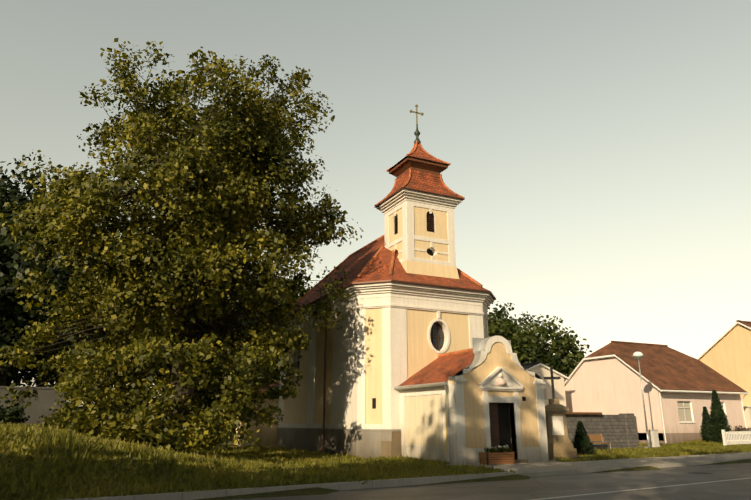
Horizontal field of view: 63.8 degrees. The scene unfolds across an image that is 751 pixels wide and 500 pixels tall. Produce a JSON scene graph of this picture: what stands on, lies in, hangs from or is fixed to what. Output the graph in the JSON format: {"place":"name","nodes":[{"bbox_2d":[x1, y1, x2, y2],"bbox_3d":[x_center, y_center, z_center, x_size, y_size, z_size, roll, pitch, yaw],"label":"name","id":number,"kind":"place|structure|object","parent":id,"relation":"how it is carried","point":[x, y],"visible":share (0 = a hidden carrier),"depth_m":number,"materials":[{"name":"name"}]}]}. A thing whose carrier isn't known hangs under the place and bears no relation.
{"place":"outdoors","nodes":[
{"label":"outdoors","id":0,"kind":"place"},
{"bbox_2d":[0,395,750,499],"bbox_3d":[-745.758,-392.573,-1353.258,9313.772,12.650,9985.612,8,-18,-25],"label":"ground","id":1,"kind":"structure","parent":0,"point":[309,491],"depth_m":15.02,"materials":[{"name":"green plant"}]},
{"bbox_2d":[0,400,29,424],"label":"lawn shrub","id":2,"kind":"object","parent":1,"relation":"on","point":[12,415],"visible":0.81,"depth_m":26.44,"materials":[{"name":"green plant"}]},
{"bbox_2d":[0,177,58,385],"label":"tree","id":3,"kind":"object","parent":1,"relation":"on","point":[26,266],"visible":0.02,"depth_m":45.89,"materials":[{"name":"green plant"}]},
{"bbox_2d":[6,178,57,386],"bbox_3d":[-32.241,5.019,55.028,17.066,21.511,16.671,8,-18,-25],"label":"tree","id":4,"kind":"object","parent":1,"relation":"on","point":[8,380],"depth_m":52.94,"materials":[{"name":"green plant"}]},
{"bbox_2d":[0,386,65,424],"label":"concrete wall","id":5,"kind":"structure","parent":1,"relation":"on","point":[43,403],"depth_m":31.53,"materials":[{"name":"grey concrete"}]},
{"bbox_2d":[22,383,87,410],"bbox_3d":[-20.462,9.709,36.704,6.019,3.302,5.848,-3,-16,11],"label":"hedge","id":6,"kind":"object","parent":1,"relation":"on","point":[65,403],"visible":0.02,"depth_m":37.08,"materials":[{"name":"green plant"}]},
{"bbox_2d":[0,158,116,386],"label":"tree","id":7,"kind":"object","parent":1,"relation":"on","point":[8,257],"depth_m":39.53,"materials":[{"name":"green plant"}]},
{"bbox_2d":[6,194,120,391],"bbox_3d":[-27.675,5.186,51.627,16.080,19.382,15.204,8,-18,-25],"label":"tree","id":8,"kind":"object","parent":1,"relation":"on","point":[51,381],"depth_m":49.62,"materials":[{"name":"green plant"}]},
{"bbox_2d":[34,406,104,432],"bbox_3d":[-13.322,7.611,26.402,2.769,1.629,3.014,-7,-17,23],"label":"lawn shrub","id":9,"kind":"object","parent":1,"relation":"on","point":[56,420],"visible":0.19,"depth_m":25.75,"materials":[{"name":"green plant"}]},
{"bbox_2d":[82,405,137,432],"bbox_3d":[-17.015,10.546,37.100,5.423,2.830,5.252,8,-18,-25],"label":"hedge","id":10,"kind":"object","parent":1,"relation":"on","point":[113,416],"visible":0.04,"depth_m":37.13,"materials":[{"name":"green plant"}]},
{"bbox_2d":[52,313,173,405],"bbox_3d":[-28.233,8.790,63.223,16.228,19.985,15.376,8,-18,-25],"label":"tree","id":11,"kind":"object","parent":1,"relation":"on","point":[110,385],"depth_m":62.00,"materials":[{"name":"green plant"}]},
{"bbox_2d":[113,323,209,419],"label":"tree","id":12,"kind":"object","parent":1,"relation":"on","point":[158,374],"depth_m":68.80,"materials":[{"name":"green plant"}]},
{"bbox_2d":[196,313,260,424],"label":"tree","id":13,"kind":"object","parent":1,"relation":"on","point":[208,374],"depth_m":82.06,"materials":[{"name":"green plant"}]},
{"bbox_2d":[196,304,280,430],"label":"tree","id":14,"kind":"object","parent":1,"relation":"on","point":[244,323],"depth_m":79.54,"materials":[{"name":"green plant"}]},
{"bbox_2d":[254,329,279,398],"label":"tree","id":15,"kind":"object","parent":1,"relation":"on","point":[274,391],"depth_m":83.65,"materials":[{"name":"green plant"}]},
{"bbox_2d":[0,420,550,499],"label":"lawn","id":16,"kind":"structure","parent":1,"relation":"on","point":[188,468],"depth_m":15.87,"materials":[{"name":"green plant"}]},
{"bbox_2d":[0,38,362,453],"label":"linden","id":17,"kind":"object","parent":16,"relation":"on","point":[266,150],"depth_m":24.36,"materials":[{"name":"green plant"}]},
{"bbox_2d":[277,292,306,335],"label":"tree","id":18,"kind":"object","parent":1,"relation":"on","point":[298,298],"depth_m":96.44,"materials":[{"name":"green plant"}]},
{"bbox_2d":[274,279,314,316],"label":"tree","id":19,"kind":"object","parent":1,"relation":"on","point":[308,284],"visible":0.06,"depth_m":113.59,"materials":[{"name":"green plant"}]},
{"bbox_2d":[234,104,548,463],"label":"chapel","id":20,"kind":"structure","parent":1,"relation":"on","point":[412,358],"depth_m":28.99,"materials":[{"name":"yellow paint"}]},
{"bbox_2d":[63,458,750,499],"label":"kerb","id":21,"kind":"structure","parent":1,"relation":"on","point":[340,486],"depth_m":15.79,"materials":[{"name":"concrete"}]},
{"bbox_2d":[488,323,527,363],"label":"tree","id":22,"kind":"object","parent":1,"relation":"on","point":[518,340],"depth_m":85.20,"materials":[{"name":"green plant"}]},
{"bbox_2d":[487,301,534,344],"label":"tree","id":23,"kind":"object","parent":1,"relation":"on","point":[498,313],"visible":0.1,"depth_m":110.17,"materials":[{"name":"green plant"}]},
{"bbox_2d":[488,313,537,363],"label":"tree","id":24,"kind":"object","parent":1,"relation":"on","point":[508,335],"depth_m":87.59,"materials":[{"name":"green plant"}]},
{"bbox_2d":[487,302,540,343],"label":"tree","id":25,"kind":"object","parent":1,"relation":"on","point":[525,318],"visible":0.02,"depth_m":121.51,"materials":[{"name":"green plant"}]},
{"bbox_2d":[521,361,569,405],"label":"cream house","id":26,"kind":"structure","parent":1,"relation":"on","point":[541,370],"depth_m":47.02,"materials":[{"name":"paint"}]},
{"bbox_2d":[513,314,591,381],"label":"tree","id":27,"kind":"object","parent":1,"relation":"on","point":[563,360],"depth_m":84.09,"materials":[{"name":"green plant"}]},
{"bbox_2d":[544,367,582,460],"bbox_3d":[7.949,7.196,26.758,1.700,3.950,1.700,-2,-16,5],"label":"wayside cross","id":28,"kind":"object","parent":1,"relation":"on","point":[560,443],"visible":0.94,"depth_m":26.18,"materials":[{"name":"stone"}]},
{"bbox_2d":[572,420,596,454],"bbox_3d":[9.799,8.964,28.562,1.356,1.749,1.275,8,-18,-25],"label":"dwarf conifer","id":29,"kind":"object","parent":1,"relation":"on","point":[581,439],"depth_m":28.38,"materials":[{"name":"green plant"}]},
{"bbox_2d":[589,434,610,448],"bbox_3d":[12.296,10.768,33.724,1.800,0.932,0.683,8,-18,-25],"label":"bench","id":30,"kind":"object","parent":1,"relation":"on","point":[601,438],"visible":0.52,"depth_m":34.08,"materials":[{"name":"brown wood"}]},
{"bbox_2d":[565,412,638,449],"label":"block wall","id":31,"kind":"structure","parent":1,"relation":"on","point":[620,430],"depth_m":35.70,"materials":[{"name":"grey concrete"}]},
{"bbox_2d":[555,439,750,461],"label":"verge blades","id":32,"kind":"object","parent":1,"relation":"on","point":[694,447],"visible":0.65,"depth_m":32.25,"materials":[{"name":"green plant"}]},
{"bbox_2d":[648,430,659,446],"bbox_3d":[18.333,12.400,39.743,0.590,1.100,0.390,8,-18,-25],"label":"utility box","id":33,"kind":"object","parent":1,"relation":"on","point":[653,438],"visible":0.88,"depth_m":39.60,"materials":[{"name":"white metal"}]},
{"bbox_2d":[564,341,749,444],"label":"pink house","id":34,"kind":"structure","parent":1,"relation":"on","point":[678,387],"depth_m":45.09,"materials":[{"name":"paint"}]},
{"bbox_2d":[699,407,721,441],"bbox_3d":[22.907,12.047,41.583,1.247,2.505,1.270,8,-18,-25],"label":"thuja","id":35,"kind":"object","parent":1,"relation":"on","point":[707,423],"depth_m":41.36,"materials":[{"name":"green plant"}]},
{"bbox_2d":[709,389,734,442],"bbox_3d":[23.670,11.529,41.737,1.915,3.723,1.692,8,-18,-25],"label":"thuja","id":36,"kind":"object","parent":1,"relation":"on","point":[718,417],"depth_m":41.44,"materials":[{"name":"green plant"}]},
{"bbox_2d":[697,320,750,405],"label":"orange house","id":37,"kind":"structure","parent":1,"relation":"on","point":[727,354],"depth_m":51.30,"materials":[{"name":"paint"}]},
{"bbox_2d":[721,430,750,445],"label":"picket fence","id":38,"kind":"object","parent":1,"relation":"on","point":[735,433],"visible":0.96,"depth_m":39.95,"materials":[{"name":"white wood"}]},
{"bbox_2d":[732,425,750,439],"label":"red bush","id":39,"kind":"object","parent":1,"relation":"on","point":[742,429],"visible":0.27,"depth_m":42.55,"materials":[{"name":"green plant"}]},
{"bbox_2d":[743,406,750,428],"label":"house annex","id":40,"kind":"object","parent":1,"relation":"on","point":[747,411],"visible":0.16,"depth_m":46.73,"materials":[{"name":"paint"}]},
{"bbox_2d":[0,0,750,405],"label":"sky","id":41,"kind":"structure","parent":0,"point":[598,152],"materials":[{"name":"grey"}]},
{"bbox_2d":[232,463,750,499],"bbox_3d":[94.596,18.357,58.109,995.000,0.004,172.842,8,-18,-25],"label":"road","id":42,"kind":"structure","parent":0,"point":[728,482],"depth_m":15.74,"materials":[{"name":"grey asphalt"}]},
{"bbox_2d":[688,464,726,473],"bbox_3d":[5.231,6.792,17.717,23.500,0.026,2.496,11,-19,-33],"label":"road ironwork","id":43,"kind":"object","parent":42,"relation":"on","point":[705,472],"visible":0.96,"depth_m":20.75,"materials":[{"name":"metal"}]},
{"bbox_2d":[449,446,750,472],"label":"pavement","id":44,"kind":"structure","parent":0,"point":[550,465],"depth_m":24.04,"materials":[{"name":"grey concrete"}]},
{"bbox_2d":[479,452,515,464],"bbox_3d":[4.670,7.966,23.110,1.300,0.460,0.500,8,-18,-25],"label":"planter box","id":45,"kind":"object","parent":44,"relation":"on","point":[487,458],"visible":0.98,"depth_m":22.89,"materials":[{"name":"brown wood"}]},
{"bbox_2d":[484,446,511,452],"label":"flower leaves","id":46,"kind":"object","parent":45,"relation":"in","point":[501,449],"visible":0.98,"depth_m":23.09,"materials":[{"name":"green plant"}]},
{"bbox_2d":[633,352,649,447],"bbox_3d":[17.354,9.639,39.132,0.670,6.070,0.670,8,-18,-25],"label":"street lamp","id":47,"kind":"object","parent":44,"relation":"on","point":[638,356],"visible":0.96,"depth_m":39.26,"materials":[{"name":"white metal"}]}
]}

